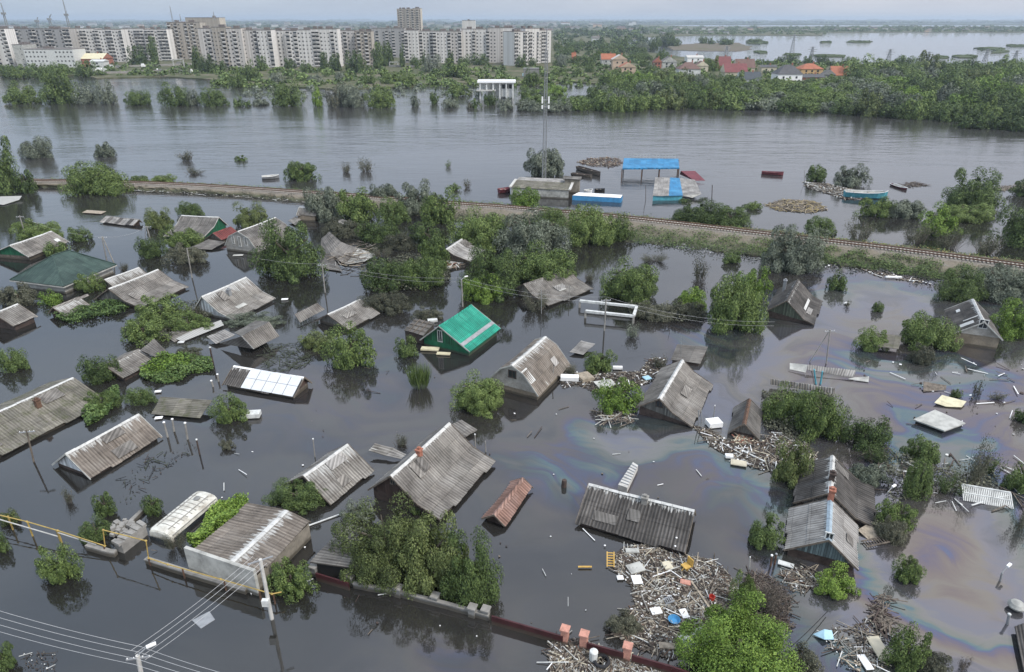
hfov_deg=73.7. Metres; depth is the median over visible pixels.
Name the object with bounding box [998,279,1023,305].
tree
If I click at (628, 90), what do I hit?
tree
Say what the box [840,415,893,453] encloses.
tree
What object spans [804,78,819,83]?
tree
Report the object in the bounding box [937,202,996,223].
tree
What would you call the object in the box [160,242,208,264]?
tree
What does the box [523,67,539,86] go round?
tree
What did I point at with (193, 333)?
collapsed roof
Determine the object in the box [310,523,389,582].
flat roofed shed
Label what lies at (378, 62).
tree
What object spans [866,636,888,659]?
floating door
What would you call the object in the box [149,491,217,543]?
sunken bus
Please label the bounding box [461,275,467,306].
street lamp
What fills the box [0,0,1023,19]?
sky
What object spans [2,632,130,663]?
power line
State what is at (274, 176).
boat
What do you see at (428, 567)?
tree
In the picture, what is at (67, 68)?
tree
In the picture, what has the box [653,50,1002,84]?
flooded wood
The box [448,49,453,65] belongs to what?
tree
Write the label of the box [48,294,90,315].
flooded house
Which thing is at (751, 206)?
bush
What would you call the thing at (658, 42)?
tree
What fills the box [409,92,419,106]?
tree
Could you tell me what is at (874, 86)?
tree
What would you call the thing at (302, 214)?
flooded house
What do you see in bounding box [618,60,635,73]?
villa
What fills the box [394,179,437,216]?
tree
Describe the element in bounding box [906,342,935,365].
bush
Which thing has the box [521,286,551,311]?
bush
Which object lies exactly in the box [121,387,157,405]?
bush
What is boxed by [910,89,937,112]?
tree
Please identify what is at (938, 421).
collapsed roof
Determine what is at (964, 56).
reed islet
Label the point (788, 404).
tree
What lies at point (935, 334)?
tree
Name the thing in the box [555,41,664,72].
leafy quarter
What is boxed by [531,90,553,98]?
tree
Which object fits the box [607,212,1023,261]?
dry grass
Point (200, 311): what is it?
bush
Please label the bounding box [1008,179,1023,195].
tree
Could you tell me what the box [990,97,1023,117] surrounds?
tree
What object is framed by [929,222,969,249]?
tree
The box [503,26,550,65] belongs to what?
apartment block
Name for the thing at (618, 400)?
tree
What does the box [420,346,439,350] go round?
foam board
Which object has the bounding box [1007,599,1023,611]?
cream tank
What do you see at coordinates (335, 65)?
tree
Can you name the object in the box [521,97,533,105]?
tree
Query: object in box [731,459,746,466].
carton
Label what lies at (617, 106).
tree
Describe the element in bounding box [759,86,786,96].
tree
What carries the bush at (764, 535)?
on the flood water
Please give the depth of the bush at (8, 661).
46.16 m
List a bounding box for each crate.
[576,371,593,382]
[663,595,674,603]
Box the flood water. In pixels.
[0,25,1023,671]
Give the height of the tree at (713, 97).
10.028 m
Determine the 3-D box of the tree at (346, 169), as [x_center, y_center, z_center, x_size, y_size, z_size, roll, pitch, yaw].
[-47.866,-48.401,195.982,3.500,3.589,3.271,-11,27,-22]
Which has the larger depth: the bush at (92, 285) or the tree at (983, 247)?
the tree at (983, 247)
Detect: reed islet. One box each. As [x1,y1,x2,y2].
[814,54,845,56]
[850,41,872,42]
[952,54,977,57]
[975,47,1009,53]
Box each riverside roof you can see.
[653,177,707,200]
[680,171,704,180]
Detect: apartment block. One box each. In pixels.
[0,26,17,65]
[13,26,79,47]
[75,26,131,61]
[122,26,176,60]
[166,20,205,58]
[185,16,225,27]
[197,24,279,67]
[275,26,343,66]
[340,28,374,64]
[371,26,405,57]
[404,28,462,62]
[461,25,513,62]
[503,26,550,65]
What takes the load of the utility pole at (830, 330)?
in the flood water
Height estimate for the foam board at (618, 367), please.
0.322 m
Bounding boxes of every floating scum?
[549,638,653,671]
[559,358,664,391]
[611,544,738,659]
[694,425,816,471]
[803,181,862,199]
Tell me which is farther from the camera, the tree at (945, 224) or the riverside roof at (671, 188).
the riverside roof at (671, 188)
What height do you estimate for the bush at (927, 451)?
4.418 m
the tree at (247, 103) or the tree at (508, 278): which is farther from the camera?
the tree at (247, 103)
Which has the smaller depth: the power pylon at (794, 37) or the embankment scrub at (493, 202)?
the embankment scrub at (493, 202)
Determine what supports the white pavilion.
in the flood water
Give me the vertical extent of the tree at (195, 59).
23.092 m
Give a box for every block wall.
[85,543,117,556]
[144,556,247,594]
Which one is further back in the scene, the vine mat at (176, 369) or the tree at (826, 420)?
the vine mat at (176, 369)
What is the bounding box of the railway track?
[30,179,1023,267]
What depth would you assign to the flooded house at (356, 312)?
98.93 m
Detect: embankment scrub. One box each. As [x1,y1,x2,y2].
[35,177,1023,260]
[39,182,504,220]
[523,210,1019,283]
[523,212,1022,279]
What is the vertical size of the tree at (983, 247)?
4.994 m
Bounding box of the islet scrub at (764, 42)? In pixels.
[747,40,1023,57]
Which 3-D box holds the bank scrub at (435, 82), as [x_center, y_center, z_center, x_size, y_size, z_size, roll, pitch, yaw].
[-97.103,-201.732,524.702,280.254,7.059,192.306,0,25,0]
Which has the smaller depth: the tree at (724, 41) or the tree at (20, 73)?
the tree at (20, 73)
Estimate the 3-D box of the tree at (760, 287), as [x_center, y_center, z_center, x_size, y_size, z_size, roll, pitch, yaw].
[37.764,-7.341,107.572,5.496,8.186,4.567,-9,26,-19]
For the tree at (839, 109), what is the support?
in the flood water
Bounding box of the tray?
[642,375,651,379]
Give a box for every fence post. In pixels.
[162,421,168,437]
[171,418,174,431]
[184,422,188,439]
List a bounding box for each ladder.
[607,551,614,566]
[861,536,889,547]
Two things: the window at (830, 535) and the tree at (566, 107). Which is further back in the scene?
the tree at (566, 107)
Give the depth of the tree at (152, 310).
98.55 m
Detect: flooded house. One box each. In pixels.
[0,231,69,259]
[0,303,37,329]
[0,377,101,456]
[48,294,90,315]
[51,413,162,479]
[93,269,188,307]
[99,267,146,288]
[100,216,142,225]
[100,339,168,380]
[164,215,227,239]
[184,503,310,595]
[192,277,275,319]
[206,226,236,241]
[222,365,311,398]
[224,217,290,253]
[287,443,373,505]
[296,207,316,221]
[316,299,379,329]
[367,422,495,520]
[420,304,500,355]
[442,239,483,263]
[481,477,533,526]
[487,336,570,399]
[515,269,592,306]
[575,483,695,553]
[636,359,712,427]
[727,398,762,439]
[765,278,822,324]
[783,455,875,572]
[944,299,1003,349]
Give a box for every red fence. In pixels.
[315,572,349,590]
[491,615,562,643]
[586,642,623,660]
[631,654,688,671]
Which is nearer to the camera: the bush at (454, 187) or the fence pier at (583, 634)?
the fence pier at (583, 634)
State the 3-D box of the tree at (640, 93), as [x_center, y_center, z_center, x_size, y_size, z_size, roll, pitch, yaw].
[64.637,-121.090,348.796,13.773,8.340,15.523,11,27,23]
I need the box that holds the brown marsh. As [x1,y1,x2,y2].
[668,43,751,50]
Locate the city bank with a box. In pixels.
[0,24,1023,89]
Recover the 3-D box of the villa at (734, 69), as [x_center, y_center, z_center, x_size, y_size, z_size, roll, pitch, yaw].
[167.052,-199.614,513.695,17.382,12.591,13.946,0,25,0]
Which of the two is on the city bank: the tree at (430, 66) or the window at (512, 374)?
the tree at (430, 66)
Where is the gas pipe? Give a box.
[0,515,281,603]
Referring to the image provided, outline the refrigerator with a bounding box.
[561,374,578,381]
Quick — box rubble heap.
[109,518,135,536]
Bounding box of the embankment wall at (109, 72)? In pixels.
[105,63,414,73]
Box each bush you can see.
[0,347,29,372]
[0,507,20,526]
[0,531,11,553]
[0,640,15,671]
[34,542,84,584]
[37,288,63,306]
[42,240,71,256]
[61,485,74,504]
[66,225,93,241]
[73,272,106,292]
[77,513,113,544]
[83,389,122,406]
[90,491,117,516]
[118,263,129,270]
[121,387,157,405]
[130,175,148,180]
[139,494,163,516]
[151,173,176,181]
[159,310,214,331]
[161,528,186,549]
[174,149,192,160]
[175,344,202,355]
[184,167,204,174]
[193,306,206,314]
[206,392,249,423]
[218,439,235,449]
[222,311,285,327]
[234,155,247,160]
[260,477,327,515]
[266,556,319,604]
[298,329,332,351]
[338,498,374,522]
[366,244,392,257]
[392,431,408,446]
[393,334,418,357]
[409,506,420,514]
[410,306,443,319]
[451,182,461,190]
[463,178,470,187]
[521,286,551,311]
[565,361,576,373]
[583,349,617,374]
[585,270,594,281]
[603,608,643,635]
[625,321,642,337]
[632,300,675,321]
[638,252,669,261]
[651,353,669,367]
[669,297,705,320]
[721,607,760,638]
[722,250,741,263]
[747,200,762,209]
[748,512,785,550]
[782,640,824,671]
[813,560,861,600]
[848,462,891,486]
[851,325,889,351]
[852,437,904,463]
[871,301,884,311]
[875,498,918,533]
[876,514,908,546]
[891,553,926,584]
[899,433,940,465]
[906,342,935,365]
[920,646,953,671]
[933,465,969,496]
[949,389,963,397]
[957,657,973,670]
[970,375,985,395]
[983,453,1008,474]
[988,391,1009,399]
[1000,461,1023,494]
[1007,503,1023,531]
[1011,408,1023,423]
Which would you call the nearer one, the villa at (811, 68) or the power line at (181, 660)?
the power line at (181, 660)
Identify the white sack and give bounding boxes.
[246,409,261,418]
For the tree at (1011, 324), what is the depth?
94.22 m
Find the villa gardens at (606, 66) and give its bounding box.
[553,59,855,86]
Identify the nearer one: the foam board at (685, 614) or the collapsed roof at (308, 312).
the foam board at (685, 614)
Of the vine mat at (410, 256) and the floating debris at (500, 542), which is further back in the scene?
the vine mat at (410, 256)
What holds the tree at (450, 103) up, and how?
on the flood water
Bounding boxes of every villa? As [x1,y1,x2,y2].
[81,52,113,66]
[90,58,109,67]
[591,36,599,40]
[600,52,615,65]
[611,53,627,69]
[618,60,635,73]
[652,56,661,67]
[661,55,676,67]
[675,60,700,75]
[685,54,703,62]
[695,59,708,71]
[716,55,730,67]
[720,62,747,76]
[734,57,755,71]
[736,70,761,80]
[758,63,776,71]
[771,63,802,79]
[796,62,822,73]
[802,72,824,79]
[820,68,835,77]
[828,64,850,75]
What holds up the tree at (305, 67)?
on the city bank
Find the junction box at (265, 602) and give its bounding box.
[261,598,269,606]
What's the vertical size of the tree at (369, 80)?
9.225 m
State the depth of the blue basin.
49.97 m
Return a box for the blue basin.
[668,614,679,623]
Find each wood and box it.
[0,18,1023,23]
[0,21,642,37]
[524,65,1023,92]
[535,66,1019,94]
[536,53,1023,96]
[553,27,648,62]
[640,24,1023,34]
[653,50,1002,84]
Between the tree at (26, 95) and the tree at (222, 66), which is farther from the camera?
the tree at (222, 66)
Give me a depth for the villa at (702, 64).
563.86 m
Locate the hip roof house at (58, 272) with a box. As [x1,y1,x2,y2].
[9,250,116,293]
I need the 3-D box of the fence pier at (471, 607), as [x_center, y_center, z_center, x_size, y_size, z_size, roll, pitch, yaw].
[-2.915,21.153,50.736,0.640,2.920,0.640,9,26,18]
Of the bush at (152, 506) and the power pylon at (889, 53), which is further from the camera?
the power pylon at (889, 53)
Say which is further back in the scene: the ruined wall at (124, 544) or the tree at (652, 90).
the tree at (652, 90)
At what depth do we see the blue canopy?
193.14 m
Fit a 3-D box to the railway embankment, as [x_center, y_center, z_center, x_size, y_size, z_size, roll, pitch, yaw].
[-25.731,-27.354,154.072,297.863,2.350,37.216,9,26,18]
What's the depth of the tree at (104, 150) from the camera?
218.24 m
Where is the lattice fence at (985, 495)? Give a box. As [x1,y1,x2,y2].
[961,484,1013,508]
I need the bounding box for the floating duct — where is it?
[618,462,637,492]
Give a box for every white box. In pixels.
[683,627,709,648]
[705,417,722,427]
[725,453,733,458]
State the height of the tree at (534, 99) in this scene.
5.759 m
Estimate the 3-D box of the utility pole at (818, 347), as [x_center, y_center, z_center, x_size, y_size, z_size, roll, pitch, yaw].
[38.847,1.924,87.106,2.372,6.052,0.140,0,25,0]
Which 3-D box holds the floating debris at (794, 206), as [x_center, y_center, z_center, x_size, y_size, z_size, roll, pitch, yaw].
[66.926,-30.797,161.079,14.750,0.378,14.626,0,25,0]
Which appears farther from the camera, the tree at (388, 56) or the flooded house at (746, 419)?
the tree at (388, 56)
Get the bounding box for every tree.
[0,64,14,76]
[0,135,21,194]
[0,280,36,306]
[2,80,40,104]
[4,64,30,78]
[7,218,64,240]
[10,169,38,193]
[17,135,53,158]
[24,62,51,78]
[38,63,79,104]
[47,61,72,74]
[56,160,134,196]
[70,82,96,104]
[73,60,100,76]
[75,354,123,385]
[92,78,117,104]
[93,141,116,156]
[120,316,171,347]
[123,89,150,105]
[126,45,147,64]
[133,235,167,258]
[133,292,190,323]
[142,206,174,229]
[146,36,158,63]
[156,81,190,106]
[158,224,204,246]
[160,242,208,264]
[174,201,204,215]
[185,89,200,105]
[191,46,201,70]
[196,87,229,106]
[198,53,214,71]
[212,60,227,70]
[228,70,244,87]
[232,200,267,228]
[233,95,241,106]
[239,59,258,80]
[240,100,251,106]
[247,217,327,283]
[252,98,268,105]
[255,55,267,70]
[266,79,305,106]
[268,72,285,83]
[283,160,321,181]
[284,58,296,68]
[300,60,313,71]
[302,186,341,222]
[307,73,325,82]
[311,85,322,106]
[318,320,376,369]
[319,52,329,68]
[322,216,359,238]
[325,85,344,107]
[328,52,341,70]
[329,490,436,596]
[334,80,368,107]
[334,185,378,222]
[335,71,346,80]
[339,162,350,172]
[344,49,366,71]
[354,219,400,242]
[355,290,412,316]
[357,157,374,171]
[359,255,411,292]
[360,72,374,83]
[363,85,395,107]
[369,183,396,198]
[370,41,383,68]
[375,196,410,224]
[381,41,393,65]
[381,71,399,83]
[383,231,417,250]
[389,509,469,599]
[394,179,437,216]
[397,255,447,290]
[398,70,416,83]
[399,42,404,66]
[408,55,421,64]
[408,221,446,250]
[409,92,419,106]
[416,236,450,264]
[419,185,460,225]
[421,53,441,71]
[422,51,425,64]
[429,88,438,103]
[436,58,471,76]
[439,525,504,609]
[441,97,459,107]
[445,82,470,96]
[446,204,509,252]
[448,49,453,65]
[449,369,504,418]
[456,244,520,302]
[457,54,472,64]
[460,272,503,304]
[469,53,489,65]
[470,98,482,108]
[483,90,497,105]
[491,205,571,259]
[496,97,513,110]
[506,239,577,283]
[509,186,540,206]
[515,54,526,66]
[515,99,543,111]
[519,92,540,100]
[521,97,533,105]
[522,94,545,102]
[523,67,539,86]
[523,147,564,177]
[527,58,537,65]
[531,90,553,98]
[536,206,566,222]
[537,102,563,112]
[543,92,558,101]
[558,98,573,110]
[560,96,593,110]
[561,96,580,105]
[567,203,616,246]
[578,97,600,106]
[586,87,601,99]
[590,94,611,111]
[591,376,643,414]
[592,89,611,101]
[597,83,614,90]
[599,255,659,305]
[603,81,626,94]
[606,87,630,102]
[606,211,634,240]
[608,93,626,112]
[610,81,633,91]
[617,93,645,111]
[626,83,640,93]
[626,90,648,101]
[631,77,653,90]
[631,79,662,96]
[635,92,665,109]
[639,58,647,66]
[647,40,654,49]
[650,36,662,47]
[654,87,688,109]
[656,82,681,95]
[659,32,675,44]
[660,51,672,58]
[667,36,681,45]
[671,197,718,223]
[673,588,807,671]
[674,286,707,312]
[675,81,699,94]
[679,88,701,106]
[688,91,708,108]
[692,253,710,280]
[695,81,712,91]
[696,88,720,106]
[698,34,708,43]
[703,72,716,79]
[703,202,752,227]
[705,88,725,108]
[706,55,721,70]
[707,37,715,43]
[707,272,768,334]
[710,86,760,110]
[713,81,730,92]
[716,36,734,44]
[719,89,744,99]
[724,81,744,91]
[729,569,759,612]
[731,82,760,94]
[731,83,753,94]
[732,266,773,301]
[736,96,780,110]
[743,92,764,108]
[746,37,761,41]
[746,86,772,98]
[757,571,797,619]
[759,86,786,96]
[759,223,830,274]
[760,78,772,84]
[760,381,811,428]
[761,59,770,64]
[764,91,788,99]
[770,433,814,489]
[771,95,801,112]
[780,93,810,104]
[781,90,798,96]
[783,54,799,62]
[789,91,812,99]
[791,99,823,112]
[795,386,852,443]
[796,88,831,97]
[803,56,811,63]
[803,93,826,105]
[803,215,836,235]
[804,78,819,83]
[806,163,827,181]
[814,54,828,62]
[818,101,842,112]
[819,87,843,101]
[823,96,845,105]
[825,59,835,65]
[825,268,847,291]
[826,89,847,96]
[828,97,860,114]
[832,162,872,187]
[838,86,860,93]
[838,88,862,99]
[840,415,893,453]
[841,56,854,62]
[843,216,881,241]
[845,93,866,107]
[846,87,884,116]
[853,81,891,97]
[853,196,896,217]
[858,89,890,106]
[863,79,891,91]
[877,80,908,94]
[877,96,907,118]
[879,621,932,671]
[883,90,922,108]
[888,199,926,218]
[893,54,916,64]
[896,85,919,97]
[897,61,925,73]
[897,74,930,93]
[898,218,936,243]
[899,92,929,119]
[899,310,963,351]
[902,456,934,501]
[908,86,936,102]
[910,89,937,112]
[917,200,963,236]
[919,78,943,92]
[925,100,945,119]
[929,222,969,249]
[932,266,989,302]
[933,72,968,93]
[935,81,961,103]
[935,105,964,121]
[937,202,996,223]
[938,94,964,113]
[940,166,1005,209]
[941,91,982,107]
[942,67,963,73]
[952,108,989,129]
[958,98,979,116]
[959,81,984,99]
[960,262,1023,304]
[965,56,980,67]
[966,433,1002,484]
[968,86,1005,106]
[970,64,994,74]
[971,95,1002,119]
[975,232,1007,254]
[981,83,1000,99]
[985,203,1023,248]
[986,111,1012,129]
[989,297,1023,341]
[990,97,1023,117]
[996,89,1023,107]
[997,76,1023,99]
[998,108,1023,130]
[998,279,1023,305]
[1005,82,1023,98]
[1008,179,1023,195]
[1012,102,1023,118]
[1015,92,1023,108]
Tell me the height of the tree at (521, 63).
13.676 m
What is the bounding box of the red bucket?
[709,594,714,600]
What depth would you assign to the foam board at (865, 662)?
46.60 m
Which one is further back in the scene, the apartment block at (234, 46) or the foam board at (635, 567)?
the apartment block at (234, 46)
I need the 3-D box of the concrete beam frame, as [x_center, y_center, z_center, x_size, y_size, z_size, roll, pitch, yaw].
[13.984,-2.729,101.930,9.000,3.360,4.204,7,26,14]
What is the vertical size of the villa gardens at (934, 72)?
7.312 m
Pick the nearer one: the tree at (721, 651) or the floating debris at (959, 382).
the tree at (721, 651)
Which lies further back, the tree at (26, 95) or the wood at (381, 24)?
the wood at (381, 24)
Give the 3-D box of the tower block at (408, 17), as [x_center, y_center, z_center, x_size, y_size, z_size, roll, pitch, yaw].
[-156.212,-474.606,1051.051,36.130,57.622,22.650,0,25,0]
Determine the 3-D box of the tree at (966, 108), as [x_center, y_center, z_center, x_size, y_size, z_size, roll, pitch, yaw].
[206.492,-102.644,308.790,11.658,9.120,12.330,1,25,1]
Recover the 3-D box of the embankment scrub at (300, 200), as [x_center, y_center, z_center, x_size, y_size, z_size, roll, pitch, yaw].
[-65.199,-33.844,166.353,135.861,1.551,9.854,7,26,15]
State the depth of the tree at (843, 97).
334.34 m
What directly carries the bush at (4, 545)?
on the flood water
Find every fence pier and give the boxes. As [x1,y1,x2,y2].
[308,563,317,576]
[346,572,354,586]
[392,583,403,597]
[429,591,440,606]
[467,602,477,618]
[480,604,490,616]
[559,623,570,643]
[579,628,589,648]
[622,640,632,661]
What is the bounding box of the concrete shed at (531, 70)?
[523,68,538,76]
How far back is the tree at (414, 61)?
639.79 m
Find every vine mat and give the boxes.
[54,298,129,323]
[81,384,120,424]
[121,300,212,344]
[139,350,190,373]
[139,352,213,383]
[186,492,248,547]
[358,252,450,290]
[627,300,707,322]
[761,385,834,439]
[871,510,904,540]
[881,452,1000,501]
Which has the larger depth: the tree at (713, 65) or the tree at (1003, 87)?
the tree at (713, 65)
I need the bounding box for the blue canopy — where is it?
[621,154,678,177]
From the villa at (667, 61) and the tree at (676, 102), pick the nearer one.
the tree at (676, 102)
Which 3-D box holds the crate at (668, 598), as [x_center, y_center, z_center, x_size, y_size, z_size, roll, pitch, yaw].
[11.838,19.930,51.553,0.736,0.238,0.590,-6,26,-12]
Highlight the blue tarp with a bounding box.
[813,629,833,639]
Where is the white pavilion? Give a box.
[476,79,515,98]
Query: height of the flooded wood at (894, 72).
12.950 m
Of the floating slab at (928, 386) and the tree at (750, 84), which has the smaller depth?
the floating slab at (928, 386)
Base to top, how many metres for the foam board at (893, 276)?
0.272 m
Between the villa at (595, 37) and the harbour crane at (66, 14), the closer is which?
the villa at (595, 37)
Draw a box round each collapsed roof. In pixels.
[0,196,21,204]
[151,397,211,417]
[165,328,197,341]
[176,320,223,340]
[191,239,224,249]
[207,329,234,343]
[220,320,278,348]
[288,216,300,224]
[294,303,324,322]
[320,232,374,270]
[369,443,405,458]
[452,420,476,437]
[570,341,594,354]
[671,344,707,365]
[771,379,834,393]
[790,363,868,381]
[874,333,901,348]
[913,410,965,432]
[1014,623,1023,670]
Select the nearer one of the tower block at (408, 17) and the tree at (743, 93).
the tree at (743, 93)
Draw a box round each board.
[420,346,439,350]
[428,318,437,321]
[436,352,450,354]
[613,366,622,369]
[617,575,623,579]
[625,548,639,552]
[625,561,645,574]
[631,575,642,583]
[649,606,662,614]
[659,642,675,649]
[661,561,673,569]
[679,608,689,618]
[680,579,690,585]
[857,654,873,669]
[858,525,878,540]
[885,276,901,277]
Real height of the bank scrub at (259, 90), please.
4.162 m
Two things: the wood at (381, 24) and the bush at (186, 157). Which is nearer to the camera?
the bush at (186, 157)
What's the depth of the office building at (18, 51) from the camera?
614.49 m
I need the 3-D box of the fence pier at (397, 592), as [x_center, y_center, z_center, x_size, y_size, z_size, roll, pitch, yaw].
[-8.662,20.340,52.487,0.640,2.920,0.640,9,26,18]
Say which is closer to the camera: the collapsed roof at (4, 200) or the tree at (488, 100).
the collapsed roof at (4, 200)
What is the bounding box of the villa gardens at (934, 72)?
[848,64,1010,83]
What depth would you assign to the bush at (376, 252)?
125.80 m
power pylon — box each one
[789,34,797,52]
[808,47,816,60]
[886,49,893,59]
[981,49,991,62]
[1011,50,1021,61]
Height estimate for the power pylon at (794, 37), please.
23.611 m
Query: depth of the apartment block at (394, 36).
763.62 m
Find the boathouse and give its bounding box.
[509,177,573,198]
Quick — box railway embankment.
[31,178,1023,282]
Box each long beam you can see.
[309,512,343,525]
[691,581,708,606]
[734,446,764,461]
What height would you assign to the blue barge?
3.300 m
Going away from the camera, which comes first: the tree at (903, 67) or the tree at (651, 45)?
the tree at (903, 67)
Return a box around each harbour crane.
[0,3,8,27]
[62,0,70,27]
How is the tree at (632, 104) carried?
in the flood water
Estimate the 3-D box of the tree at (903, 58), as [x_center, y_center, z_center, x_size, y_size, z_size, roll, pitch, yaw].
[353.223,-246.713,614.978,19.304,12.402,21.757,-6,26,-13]
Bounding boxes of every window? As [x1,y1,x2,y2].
[437,330,442,342]
[508,369,516,378]
[655,400,662,407]
[824,531,834,540]
[977,319,989,328]
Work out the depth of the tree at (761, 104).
330.73 m
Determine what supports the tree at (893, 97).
in the flood water
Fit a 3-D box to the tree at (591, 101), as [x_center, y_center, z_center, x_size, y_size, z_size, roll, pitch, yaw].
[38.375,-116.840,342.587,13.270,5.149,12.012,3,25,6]
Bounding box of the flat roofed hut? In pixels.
[404,319,434,343]
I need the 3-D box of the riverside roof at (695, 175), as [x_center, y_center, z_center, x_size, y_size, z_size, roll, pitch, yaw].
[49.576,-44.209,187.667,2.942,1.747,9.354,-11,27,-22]
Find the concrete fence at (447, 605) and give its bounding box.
[352,581,489,620]
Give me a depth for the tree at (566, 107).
328.42 m
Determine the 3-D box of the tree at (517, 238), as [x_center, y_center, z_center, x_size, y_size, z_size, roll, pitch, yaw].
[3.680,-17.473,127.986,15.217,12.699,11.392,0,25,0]
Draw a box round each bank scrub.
[0,60,219,75]
[210,62,559,86]
[241,82,487,97]
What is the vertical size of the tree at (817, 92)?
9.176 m
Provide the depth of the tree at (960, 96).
335.02 m
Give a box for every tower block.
[397,7,422,30]
[462,19,475,28]
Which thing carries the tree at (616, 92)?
in the flood water
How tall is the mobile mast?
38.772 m
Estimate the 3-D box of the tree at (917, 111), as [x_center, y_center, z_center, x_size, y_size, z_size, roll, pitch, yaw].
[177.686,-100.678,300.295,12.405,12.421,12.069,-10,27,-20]
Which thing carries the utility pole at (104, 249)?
in the flood water
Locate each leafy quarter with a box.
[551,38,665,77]
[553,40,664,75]
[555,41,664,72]
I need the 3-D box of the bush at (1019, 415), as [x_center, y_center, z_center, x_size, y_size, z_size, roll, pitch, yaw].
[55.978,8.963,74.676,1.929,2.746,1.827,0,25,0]
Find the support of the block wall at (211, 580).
in the flood water
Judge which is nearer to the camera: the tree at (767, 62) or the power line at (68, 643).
the power line at (68, 643)
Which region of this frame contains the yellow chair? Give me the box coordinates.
[680,556,693,570]
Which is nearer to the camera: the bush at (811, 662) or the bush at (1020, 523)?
the bush at (811, 662)
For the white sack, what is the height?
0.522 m
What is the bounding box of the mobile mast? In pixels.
[541,28,549,177]
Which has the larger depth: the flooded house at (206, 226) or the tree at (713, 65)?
the tree at (713, 65)
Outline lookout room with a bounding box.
[563,176,581,192]
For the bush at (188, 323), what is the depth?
96.23 m
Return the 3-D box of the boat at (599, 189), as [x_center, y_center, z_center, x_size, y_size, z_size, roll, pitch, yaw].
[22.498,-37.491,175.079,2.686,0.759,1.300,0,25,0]
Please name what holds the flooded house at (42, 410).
in the flood water
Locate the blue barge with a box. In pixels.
[572,192,622,202]
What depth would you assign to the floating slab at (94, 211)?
155.46 m
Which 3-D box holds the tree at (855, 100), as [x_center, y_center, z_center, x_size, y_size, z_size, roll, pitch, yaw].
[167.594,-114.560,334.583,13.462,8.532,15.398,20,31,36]
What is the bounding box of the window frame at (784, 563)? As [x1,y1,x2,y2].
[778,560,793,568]
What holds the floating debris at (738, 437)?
on the flood water
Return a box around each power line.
[1,611,140,646]
[1,625,135,658]
[2,618,136,651]
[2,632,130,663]
[132,556,252,649]
[136,564,250,652]
[142,562,260,655]
[143,647,216,671]
[145,563,266,659]
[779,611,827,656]
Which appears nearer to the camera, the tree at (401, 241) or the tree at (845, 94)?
the tree at (401, 241)
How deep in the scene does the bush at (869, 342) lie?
90.43 m
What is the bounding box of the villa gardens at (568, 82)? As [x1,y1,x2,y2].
[553,59,846,86]
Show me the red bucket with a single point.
(711, 597)
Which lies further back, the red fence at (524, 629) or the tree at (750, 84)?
the tree at (750, 84)
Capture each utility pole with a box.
[19,429,34,462]
[101,237,106,260]
[102,236,113,262]
[126,641,155,671]
[186,248,192,277]
[248,556,273,619]
[317,264,325,292]
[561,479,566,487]
[601,299,610,330]
[809,332,828,361]
[824,329,834,363]
[886,484,896,501]
[999,562,1011,580]
[1006,613,1010,624]
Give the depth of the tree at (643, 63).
620.83 m
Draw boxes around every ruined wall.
[111,520,147,552]
[113,506,143,531]
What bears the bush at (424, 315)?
on the flood water
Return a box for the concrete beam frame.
[578,299,637,323]
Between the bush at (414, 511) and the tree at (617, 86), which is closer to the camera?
the bush at (414, 511)
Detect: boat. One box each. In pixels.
[261,174,278,179]
[497,187,509,192]
[571,172,591,177]
[576,166,600,175]
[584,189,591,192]
[594,188,604,190]
[761,171,783,174]
[843,190,887,198]
[890,183,907,189]
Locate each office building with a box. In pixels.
[11,42,36,66]
[23,46,85,67]
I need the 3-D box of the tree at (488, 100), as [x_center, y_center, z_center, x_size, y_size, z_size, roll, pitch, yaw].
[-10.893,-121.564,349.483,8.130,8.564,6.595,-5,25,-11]
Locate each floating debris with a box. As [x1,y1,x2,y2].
[19,651,57,671]
[115,442,195,502]
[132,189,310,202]
[153,367,707,636]
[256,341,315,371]
[324,241,376,265]
[448,263,462,269]
[537,630,671,671]
[558,357,664,392]
[577,156,622,167]
[591,408,635,427]
[604,543,737,661]
[657,243,854,270]
[693,425,817,474]
[728,432,757,447]
[734,565,800,634]
[763,198,827,213]
[774,560,825,594]
[803,181,860,199]
[816,615,898,671]
[857,444,1023,511]
[861,268,930,284]
[864,358,1023,474]
[865,593,907,638]
[899,181,929,187]
[995,184,1023,190]
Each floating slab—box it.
[82,210,105,213]
[192,612,214,627]
[593,379,614,386]
[923,381,946,391]
[934,395,965,406]
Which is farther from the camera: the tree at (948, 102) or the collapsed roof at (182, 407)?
the tree at (948, 102)
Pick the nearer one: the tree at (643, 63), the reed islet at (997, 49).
the tree at (643, 63)
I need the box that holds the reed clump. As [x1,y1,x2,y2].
[403,360,431,389]
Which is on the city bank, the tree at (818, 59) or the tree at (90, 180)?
the tree at (818, 59)
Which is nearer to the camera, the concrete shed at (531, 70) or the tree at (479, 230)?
the tree at (479, 230)
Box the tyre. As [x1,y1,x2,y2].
[593,653,609,668]
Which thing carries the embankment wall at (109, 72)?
on the city bank
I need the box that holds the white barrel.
[589,648,597,661]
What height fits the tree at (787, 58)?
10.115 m

